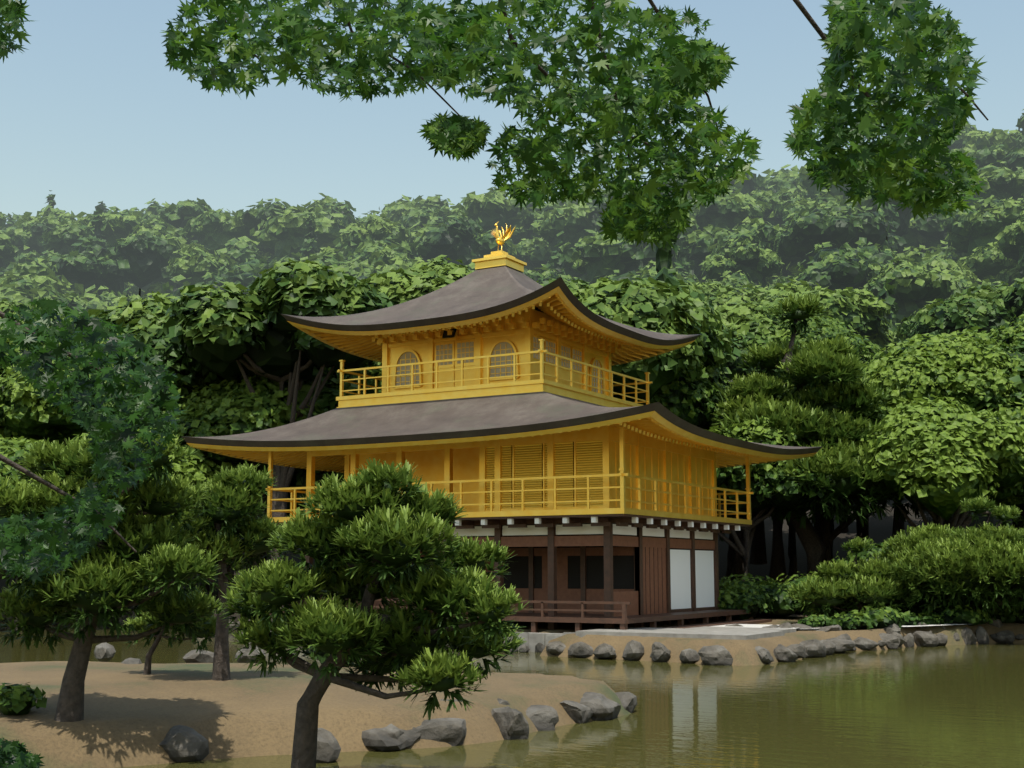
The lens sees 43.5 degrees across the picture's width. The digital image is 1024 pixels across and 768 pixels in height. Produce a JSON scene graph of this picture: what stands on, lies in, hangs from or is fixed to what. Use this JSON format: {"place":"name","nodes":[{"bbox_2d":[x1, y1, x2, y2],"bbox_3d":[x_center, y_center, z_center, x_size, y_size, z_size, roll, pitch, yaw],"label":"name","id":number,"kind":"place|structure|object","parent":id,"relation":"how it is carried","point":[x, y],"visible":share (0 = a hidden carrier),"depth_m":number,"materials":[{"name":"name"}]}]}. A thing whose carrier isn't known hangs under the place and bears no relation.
{"place":"outdoors","nodes":[
{"label":"outdoors","id":0,"kind":"place"},
{"bbox_2d":[396,337,601,393],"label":"pavilion window","id":1,"kind":"structure","parent":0,"point":[504,345],"depth_m":41.90,"materials":[{"name":"gold metal"}]},
{"bbox_2d":[0,621,1023,767],"bbox_3d":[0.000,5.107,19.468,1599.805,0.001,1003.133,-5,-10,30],"label":"water","id":2,"kind":"structure","parent":0,"point":[954,706],"depth_m":20.12,"materials":[{"name":"green liquid"}]},
{"bbox_2d":[576,626,795,639],"bbox_3d":[5.068,7.103,35.264,4.800,0.700,5.100,-5,-10,30],"label":"landing","id":3,"kind":"object","parent":2,"relation":"in","point":[735,633],"visible":0.36,"depth_m":34.02,"materials":[{"name":"grey stone"}]},
{"bbox_2d":[0,304,1023,629],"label":"trees","id":4,"kind":"object","parent":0,"point":[948,432],"depth_m":50.76,"materials":[{"name":"green plant"}]},
{"bbox_2d":[701,292,1023,617],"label":"pine","id":5,"kind":"object","parent":4,"relation":"attached to","point":[945,568],"visible":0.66,"depth_m":49.33,"materials":[{"name":"green plant"}]},
{"bbox_2d":[0,501,1023,767],"bbox_3d":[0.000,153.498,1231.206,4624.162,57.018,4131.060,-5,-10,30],"label":"ground","id":6,"kind":"structure","parent":0,"point":[132,715],"depth_m":17.48,"materials":[{"name":"beige sand"}]},
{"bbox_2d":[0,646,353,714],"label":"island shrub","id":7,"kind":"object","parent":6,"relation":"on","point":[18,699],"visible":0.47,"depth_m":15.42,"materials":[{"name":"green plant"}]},
{"bbox_2d":[42,467,485,767],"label":"pine tree trunks","id":8,"kind":"object","parent":6,"relation":"on","point":[70,706],"visible":0.31,"depth_m":15.13,"materials":[{"name":"brown plant"}]},
{"bbox_2d":[0,430,530,720],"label":"island pine","id":9,"kind":"object","parent":8,"relation":"attached to","point":[395,533],"visible":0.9,"depth_m":13.54,"materials":[{"name":"green plant"}]},
{"bbox_2d":[0,0,988,767],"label":"maple","id":10,"kind":"object","parent":6,"relation":"on","point":[678,72],"depth_m":2.86,"materials":[{"name":"green plant"}]},
{"bbox_2d":[266,250,753,524],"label":"pavilion upper stories","id":11,"kind":"object","parent":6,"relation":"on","point":[645,475],"visible":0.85,"depth_m":41.18,"materials":[{"name":"gold metal"}]},
{"bbox_2d":[287,286,694,365],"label":"roof soffit","id":12,"kind":"structure","parent":11,"relation":"attached to","point":[556,303],"depth_m":41.64,"materials":[{"name":"gold metal"}]},
{"bbox_2d":[281,266,700,345],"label":"roof shingles","id":13,"kind":"object","parent":11,"relation":"on","point":[477,293],"visible":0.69,"depth_m":42.32,"materials":[{"name":"grey wood"}]},
{"bbox_2d":[187,411,815,472],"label":"roof soffit","id":14,"kind":"structure","parent":11,"relation":"attached to","point":[654,424],"depth_m":39.33,"materials":[{"name":"gold metal"}]},
{"bbox_2d":[181,391,821,454],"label":"roof shingles","id":15,"kind":"object","parent":11,"relation":"on","point":[461,417],"visible":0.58,"depth_m":38.82,"materials":[{"name":"grey wood"}]},
{"bbox_2d":[491,222,515,250],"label":"phoenix statue","id":16,"kind":"object","parent":11,"relation":"on","point":[501,240],"visible":1,"depth_m":44.91,"materials":[{"name":"gold metal"}]},
{"bbox_2d":[486,440,602,508],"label":"lattice shutters","id":17,"kind":"object","parent":11,"relation":"attached to","point":[528,460],"visible":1,"depth_m":37.94,"materials":[{"name":"gold metal"}]},
{"bbox_2d":[0,109,1023,593],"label":"forest","id":18,"kind":"object","parent":6,"relation":"on","point":[222,291],"depth_m":124.58,"materials":[{"name":"green plant"}]},
{"bbox_2d":[0,606,1023,762],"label":"rocks","id":19,"kind":"object","parent":6,"relation":"on","point":[180,744],"visible":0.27,"depth_m":24.29,"materials":[{"name":"grey stone"}]},
{"bbox_2d":[270,328,771,651],"bbox_3d":[0.241,3.690,42.865,13.930,10.543,10.640,-5,-10,30],"label":"framework","id":20,"kind":"object","parent":6,"relation":"on","point":[552,617],"depth_m":38.77,"materials":[{"name":"brown wood"}]},
{"bbox_2d":[347,535,714,616],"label":"walls","id":21,"kind":"structure","parent":20,"relation":"attached to","point":[653,570],"depth_m":39.12,"materials":[{"name":"brown wood"}]},
{"bbox_2d":[711,624,964,627],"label":"gravel","id":22,"kind":"structure","parent":6,"relation":"on","point":[755,625],"depth_m":38.70,"materials":[{"name":"white gravel"}]},
{"bbox_2d":[0,0,1023,223],"label":"sky","id":23,"kind":"structure","parent":0,"point":[92,112],"materials":[{"name":"blue"}]}
]}

